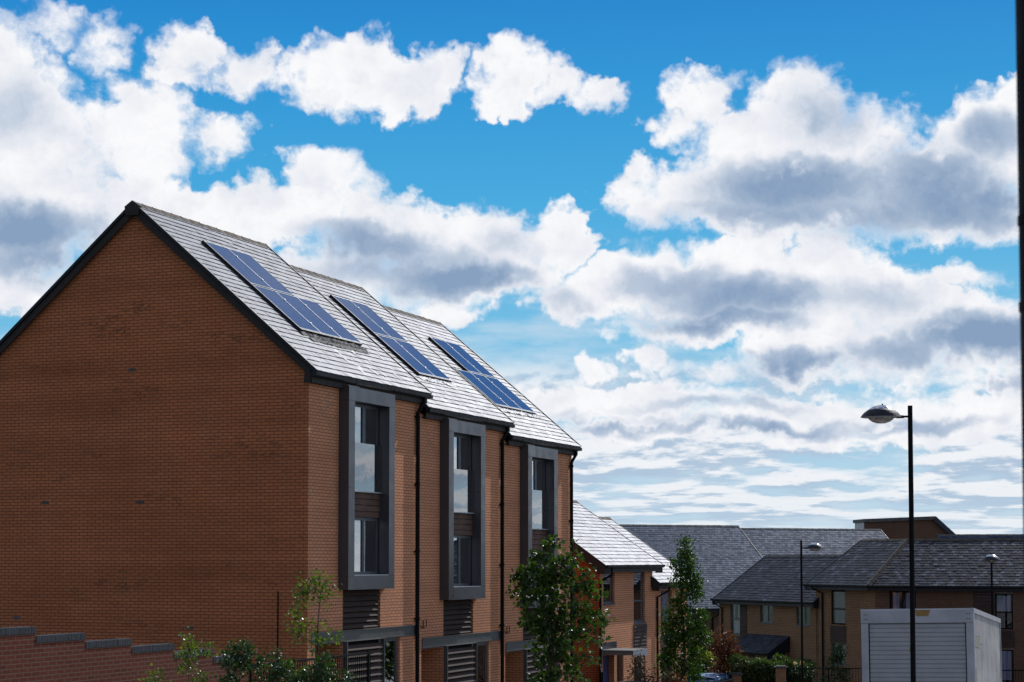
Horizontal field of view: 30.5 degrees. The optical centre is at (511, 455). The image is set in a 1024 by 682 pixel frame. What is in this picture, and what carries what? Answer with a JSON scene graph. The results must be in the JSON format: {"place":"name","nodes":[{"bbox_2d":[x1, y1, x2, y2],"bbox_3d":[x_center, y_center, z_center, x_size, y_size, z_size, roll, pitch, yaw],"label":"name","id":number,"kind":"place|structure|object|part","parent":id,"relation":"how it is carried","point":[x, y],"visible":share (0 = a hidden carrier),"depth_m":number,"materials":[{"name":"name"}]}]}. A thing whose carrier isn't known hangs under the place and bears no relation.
{"place":"outdoors","nodes":[
{"label":"outdoors","id":0,"kind":"place"},
{"bbox_2d":[0,0,1022,533],"label":"sky","id":1,"kind":"structure","parent":0,"point":[704,239],"materials":[{"name":"blue"}]},
{"bbox_2d":[791,658,818,681],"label":"rose bush","id":2,"kind":"object","parent":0,"point":[805,671],"visible":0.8,"depth_m":83.72,"materials":[{"name":"green plant"}]},
{"bbox_3d":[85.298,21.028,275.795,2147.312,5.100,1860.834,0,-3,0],"label":"ground","id":3,"kind":"structure","parent":0,"visible":0},
{"bbox_2d":[0,626,248,681],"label":"garden wall","id":4,"kind":"structure","parent":3,"relation":"on","point":[27,654],"depth_m":31.84,"materials":[{"name":"brick"}]},
{"bbox_2d":[136,663,181,681],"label":"garden shrub","id":5,"kind":"object","parent":3,"relation":"on","point":[152,674],"visible":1,"depth_m":28.29,"materials":[{"name":"green plant"}]},
{"bbox_2d":[170,626,221,681],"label":"garden shrub","id":6,"kind":"object","parent":3,"relation":"on","point":[192,649],"visible":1,"depth_m":28.56,"materials":[{"name":"green plant"}]},
{"bbox_2d":[0,200,432,681],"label":"terraced house","id":7,"kind":"structure","parent":3,"relation":"on","point":[208,433],"depth_m":45.13,"materials":[{"name":"brick"}]},
{"bbox_2d":[354,517,377,574],"bbox_3d":[-3.730,2.218,45.960,0.080,1.392,1.950,-1,-3,21],"label":"window","id":8,"kind":"structure","parent":7,"relation":"in","point":[366,529],"depth_m":46.28,"materials":[{"name":"clear glass"}]},
{"bbox_2d":[355,403,378,492],"bbox_3d":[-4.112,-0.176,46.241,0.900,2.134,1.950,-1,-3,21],"label":"french window","id":9,"kind":"structure","parent":7,"relation":"in","point":[366,417],"depth_m":46.45,"materials":[{"name":"clear glass"}]},
{"bbox_2d":[377,637,397,681],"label":"window","id":10,"kind":"structure","parent":7,"relation":"in","point":[391,644],"depth_m":47.56,"materials":[{"name":"clear glass"}]},
{"bbox_2d":[216,637,272,681],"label":"garden shrub","id":11,"kind":"object","parent":3,"relation":"on","point":[238,663],"visible":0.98,"depth_m":28.72,"materials":[{"name":"green plant"}]},
{"bbox_2d":[246,646,316,681],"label":"garden shrub","id":12,"kind":"object","parent":3,"relation":"on","point":[279,671],"visible":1,"depth_m":28.59,"materials":[{"name":"green plant"}]},
{"bbox_2d":[294,648,361,681],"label":"garden shrub","id":13,"kind":"object","parent":3,"relation":"on","point":[320,676],"visible":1,"depth_m":28.61,"materials":[{"name":"green plant"}]},
{"bbox_2d":[290,265,514,681],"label":"terraced house","id":14,"kind":"structure","parent":3,"relation":"on","point":[465,424],"depth_m":52.30,"materials":[{"name":"brick"}]},
{"bbox_2d":[454,434,470,470],"bbox_3d":[-1.534,0.493,51.756,0.080,2.134,1.950,-1,-3,21],"label":"french window","id":15,"kind":"structure","parent":14,"relation":"in","point":[462,444],"depth_m":52.17,"materials":[{"name":"clear glass"}]},
{"bbox_2d":[454,535,470,585],"bbox_3d":[-1.534,2.895,51.622,0.080,1.392,1.950,-1,-3,21],"label":"window","id":16,"kind":"structure","parent":14,"relation":"in","point":[462,544],"depth_m":52.01,"materials":[{"name":"clear glass"}]},
{"bbox_2d":[470,642,486,681],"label":"window","id":17,"kind":"structure","parent":14,"relation":"in","point":[481,646],"depth_m":53.24,"materials":[{"name":"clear glass"}]},
{"bbox_2d":[383,305,581,681],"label":"terraced house","id":18,"kind":"structure","parent":3,"relation":"on","point":[541,448],"depth_m":57.83,"materials":[{"name":"brick"}]},
{"bbox_2d":[532,458,544,490],"bbox_3d":[0.640,1.167,57.362,0.080,2.134,1.950,-1,-3,21],"label":"french window","id":19,"kind":"structure","parent":18,"relation":"in","point":[538,466],"depth_m":57.82,"materials":[{"name":"clear glass"}]},
{"bbox_2d":[532,550,544,592],"bbox_3d":[0.640,3.569,57.228,0.080,1.392,1.950,-1,-3,21],"label":"window","id":20,"kind":"structure","parent":18,"relation":"in","point":[538,560],"depth_m":57.59,"materials":[{"name":"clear glass"}]},
{"bbox_2d":[545,646,557,681],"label":"window","id":21,"kind":"structure","parent":18,"relation":"in","point":[556,663],"depth_m":58.93,"materials":[{"name":"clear glass"}]},
{"bbox_2d":[573,500,664,681],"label":"two storey house","id":22,"kind":"structure","parent":3,"relation":"on","point":[626,567],"depth_m":65.25,"materials":[{"name":"brick"}]},
{"bbox_2d":[599,663,602,681],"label":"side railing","id":23,"kind":"object","parent":22,"relation":"attached to","point":[601,675],"visible":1,"depth_m":61.09,"materials":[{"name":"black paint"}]},
{"bbox_2d":[603,655,608,681],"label":"door","id":24,"kind":"structure","parent":22,"relation":"in","point":[605,658],"depth_m":64.00,"materials":[{"name":"wood"}]},
{"bbox_2d":[603,572,615,604],"bbox_3d":[3.270,4.533,63.888,0.180,1.100,1.260,-1,-3,21],"label":"window","id":25,"kind":"structure","parent":22,"relation":"in","point":[608,583],"depth_m":64.09,"materials":[{"name":"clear glass"}]},
{"bbox_2d":[617,655,621,681],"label":"window","id":26,"kind":"structure","parent":22,"relation":"in","point":[619,657],"depth_m":65.01,"materials":[{"name":"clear glass"}]},
{"bbox_2d":[634,656,643,680],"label":"window","id":27,"kind":"structure","parent":22,"relation":"in","point":[637,671],"depth_m":67.01,"materials":[{"name":"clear glass"}]},
{"bbox_2d":[634,572,645,623],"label":"window","id":28,"kind":"structure","parent":22,"relation":"in","point":[638,576],"depth_m":67.25,"materials":[{"name":"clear glass"}]},
{"bbox_2d":[622,649,663,681],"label":"garden shrub","id":29,"kind":"object","parent":3,"relation":"on","point":[635,658],"visible":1,"depth_m":59.67,"materials":[{"name":"green plant"}]},
{"bbox_2d":[598,516,698,681],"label":"two storey house","id":30,"kind":"structure","parent":3,"relation":"on","point":[661,589],"depth_m":70.06,"materials":[{"name":"tile"}]},
{"bbox_2d":[661,590,669,637],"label":"window","id":31,"kind":"structure","parent":30,"relation":"in","point":[666,596],"depth_m":70.31,"materials":[{"name":"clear glass"}]},
{"bbox_2d":[661,646,670,679],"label":"window","id":32,"kind":"structure","parent":30,"relation":"in","point":[666,646],"depth_m":70.24,"materials":[{"name":"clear glass"}]},
{"bbox_2d":[659,669,686,681],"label":"red shrub","id":33,"kind":"object","parent":3,"relation":"on","point":[676,678],"visible":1,"depth_m":59.63,"materials":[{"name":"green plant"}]},
{"bbox_2d":[619,524,762,674],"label":"apartment block","id":34,"kind":"structure","parent":3,"relation":"on","point":[727,555],"depth_m":119.61,"materials":[{"name":"grey tile"}]},
{"bbox_2d":[687,648,715,664],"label":"yellow shrub","id":35,"kind":"object","parent":3,"relation":"on","point":[707,657],"visible":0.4,"depth_m":86.91,"materials":[{"name":"green plant"}]},
{"bbox_2d":[688,672,731,681],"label":"parked car","id":36,"kind":"object","parent":3,"relation":"on","point":[712,676],"visible":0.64,"depth_m":82.46,"materials":[{"name":"blue paint"}]},
{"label":"window glass","id":37,"kind":"part","parent":36,"relation":"part of","materials":[{"name":"grey glass"}]},
{"bbox_2d":[692,658,728,671],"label":"dark shrub","id":38,"kind":"object","parent":3,"relation":"on","point":[707,665],"visible":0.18,"depth_m":86.46,"materials":[{"name":"green plant"}]},
{"bbox_2d":[703,624,743,673],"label":"copper tree","id":39,"kind":"object","parent":3,"relation":"on","point":[721,654],"visible":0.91,"depth_m":84.73,"materials":[{"name":"red plant"}]},
{"bbox_2d":[730,672,742,681],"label":"brick pier","id":40,"kind":"structure","parent":3,"relation":"on","point":[736,676],"depth_m":83.37,"materials":[{"name":"brown brick"}]},
{"bbox_2d":[727,652,784,681],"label":"garden hedge","id":41,"kind":"object","parent":3,"relation":"on","point":[758,669],"visible":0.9,"depth_m":83.94,"materials":[{"name":"green plant"}]},
{"bbox_2d":[710,554,841,681],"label":"end house","id":42,"kind":"structure","parent":3,"relation":"on","point":[759,603],"depth_m":95.36,"materials":[{"name":"brick"}]},
{"bbox_2d":[731,604,739,635],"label":"window","id":43,"kind":"structure","parent":42,"relation":"in","point":[735,608],"depth_m":97.95,"materials":[{"name":"grey glass"}]},
{"bbox_2d":[760,605,772,623],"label":"window","id":44,"kind":"structure","parent":42,"relation":"in","point":[766,611],"depth_m":95.31,"materials":[{"name":"grey glass"}]},
{"bbox_2d":[796,607,810,625],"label":"window","id":45,"kind":"structure","parent":42,"relation":"in","point":[806,610],"depth_m":92.31,"materials":[{"name":"grey glass"}]},
{"bbox_2d":[774,666,786,681],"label":"brick pier","id":46,"kind":"structure","parent":3,"relation":"on","point":[780,673],"depth_m":82.28,"materials":[{"name":"brown brick"}]},
{"bbox_2d":[771,652,816,681],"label":"hedge","id":47,"kind":"object","parent":3,"relation":"on","point":[788,663],"visible":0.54,"depth_m":85.57,"materials":[{"name":"green plant"}]},
{"bbox_2d":[741,528,888,556],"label":"apartment block","id":48,"kind":"structure","parent":3,"relation":"on","point":[783,541],"depth_m":124.25,"materials":[{"name":"grey tile"}]},
{"bbox_2d":[853,516,954,538],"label":"stair tower","id":49,"kind":"structure","parent":3,"relation":"on","point":[924,527],"depth_m":135.08,"materials":[{"name":"brown brick"}]},
{"bbox_2d":[803,538,1023,681],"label":"corner house","id":50,"kind":"structure","parent":3,"relation":"on","point":[849,584],"depth_m":87.53,"materials":[{"name":"brick"}]},
{"bbox_2d":[832,590,844,624],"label":"window","id":51,"kind":"structure","parent":50,"relation":"in","point":[838,596],"depth_m":89.86,"materials":[{"name":"grey glass"}]},
{"bbox_2d":[831,643,845,665],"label":"window","id":52,"kind":"structure","parent":50,"relation":"in","point":[844,646],"depth_m":89.51,"materials":[{"name":"grey glass"}]},
{"bbox_2d":[890,591,915,608],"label":"window","id":53,"kind":"structure","parent":50,"relation":"in","point":[898,599],"depth_m":86.99,"materials":[{"name":"grey glass"}]},
{"bbox_2d":[995,593,1012,628],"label":"window","id":54,"kind":"structure","parent":50,"relation":"in","point":[1003,601],"depth_m":85.31,"materials":[{"name":"grey glass"}]},
{"bbox_2d":[1000,649,1013,681],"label":"window","id":55,"kind":"structure","parent":50,"relation":"in","point":[1007,655],"depth_m":85.04,"materials":[{"name":"black glass"}]},
{"bbox_2d":[860,608,1001,681],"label":"box van","id":56,"kind":"object","parent":3,"relation":"on","point":[957,644],"visible":1,"depth_m":38.53,"materials":[{"name":"metal"}]},
{"bbox_2d":[937,534,1022,609],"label":"back house","id":57,"kind":"structure","parent":3,"relation":"on","point":[979,535],"depth_m":122.14,"materials":[{"name":"brown brick"}]},
{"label":"pavement","id":58,"kind":"structure","parent":0,"visible":0},
{"bbox_2d":[283,566,343,681],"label":"young tree","id":59,"kind":"object","parent":58,"relation":"on","point":[305,592],"visible":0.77,"depth_m":37.85,"materials":[{"name":"green plant"}]},
{"bbox_2d":[505,534,614,681],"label":"sycamore tree","id":60,"kind":"object","parent":58,"relation":"on","point":[547,622],"visible":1,"depth_m":51.75,"materials":[{"name":"green plant"}]},
{"bbox_2d":[653,534,713,681],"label":"upright oak tree","id":61,"kind":"object","parent":58,"relation":"on","point":[689,579],"visible":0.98,"depth_m":61.70,"materials":[{"name":"green plant"}]},
{"bbox_2d":[712,677,733,681],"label":"front railing","id":62,"kind":"object","parent":58,"relation":"on","point":[727,680],"visible":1,"depth_m":65.70,"materials":[{"name":"black metal"}]},
{"bbox_2d":[800,540,823,681],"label":"street lamp","id":63,"kind":"object","parent":58,"relation":"on","point":[814,546],"visible":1,"depth_m":79.72,"materials":[{"name":"black metal"}]},
{"bbox_2d":[787,666,861,681],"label":"railing","id":64,"kind":"object","parent":58,"relation":"on","point":[828,668],"visible":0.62,"depth_m":83.09,"materials":[{"name":"black metal"}]},
{"bbox_2d":[819,639,853,681],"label":"climbing shrub","id":65,"kind":"object","parent":58,"relation":"on","point":[838,649],"visible":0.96,"depth_m":85.55,"materials":[{"name":"green plant"}]},
{"bbox_3d":[-5.237,5.048,37.077,0.060,2.060,0.060,-1,-3,21],"label":"fence post","id":66,"kind":"object","parent":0,"visible":0},
{"bbox_2d":[249,651,372,681],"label":"garden railing","id":67,"kind":"object","parent":66,"relation":"attached to","point":[368,654],"visible":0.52,"depth_m":41.13,"materials":[{"name":"metal"}]},
{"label":"pavement","id":68,"kind":"structure","parent":0,"visible":0},
{"bbox_2d":[861,404,915,681],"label":"street lamp","id":69,"kind":"object","parent":68,"relation":"on","point":[880,414],"visible":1,"depth_m":35.91,"materials":[{"name":"black metal"}]},
{"bbox_2d":[1002,670,1023,681],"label":"railing","id":70,"kind":"object","parent":68,"relation":"on","point":[1015,675],"visible":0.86,"depth_m":81.55,"materials":[{"name":"black metal"}]},
{"bbox_2d":[1015,0,1023,547],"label":"scaffold post","id":71,"kind":"object","parent":68,"relation":"on","point":[1019,12],"visible":1,"depth_m":6.04,"materials":[{"name":"black metal"}]},
{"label":"road","id":72,"kind":"structure","parent":0,"visible":0},
{"bbox_2d":[983,554,1000,614],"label":"street lamp","id":73,"kind":"object","parent":72,"relation":"on","point":[991,558],"visible":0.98,"depth_m":82.70,"materials":[{"name":"grey metal"}]}
]}

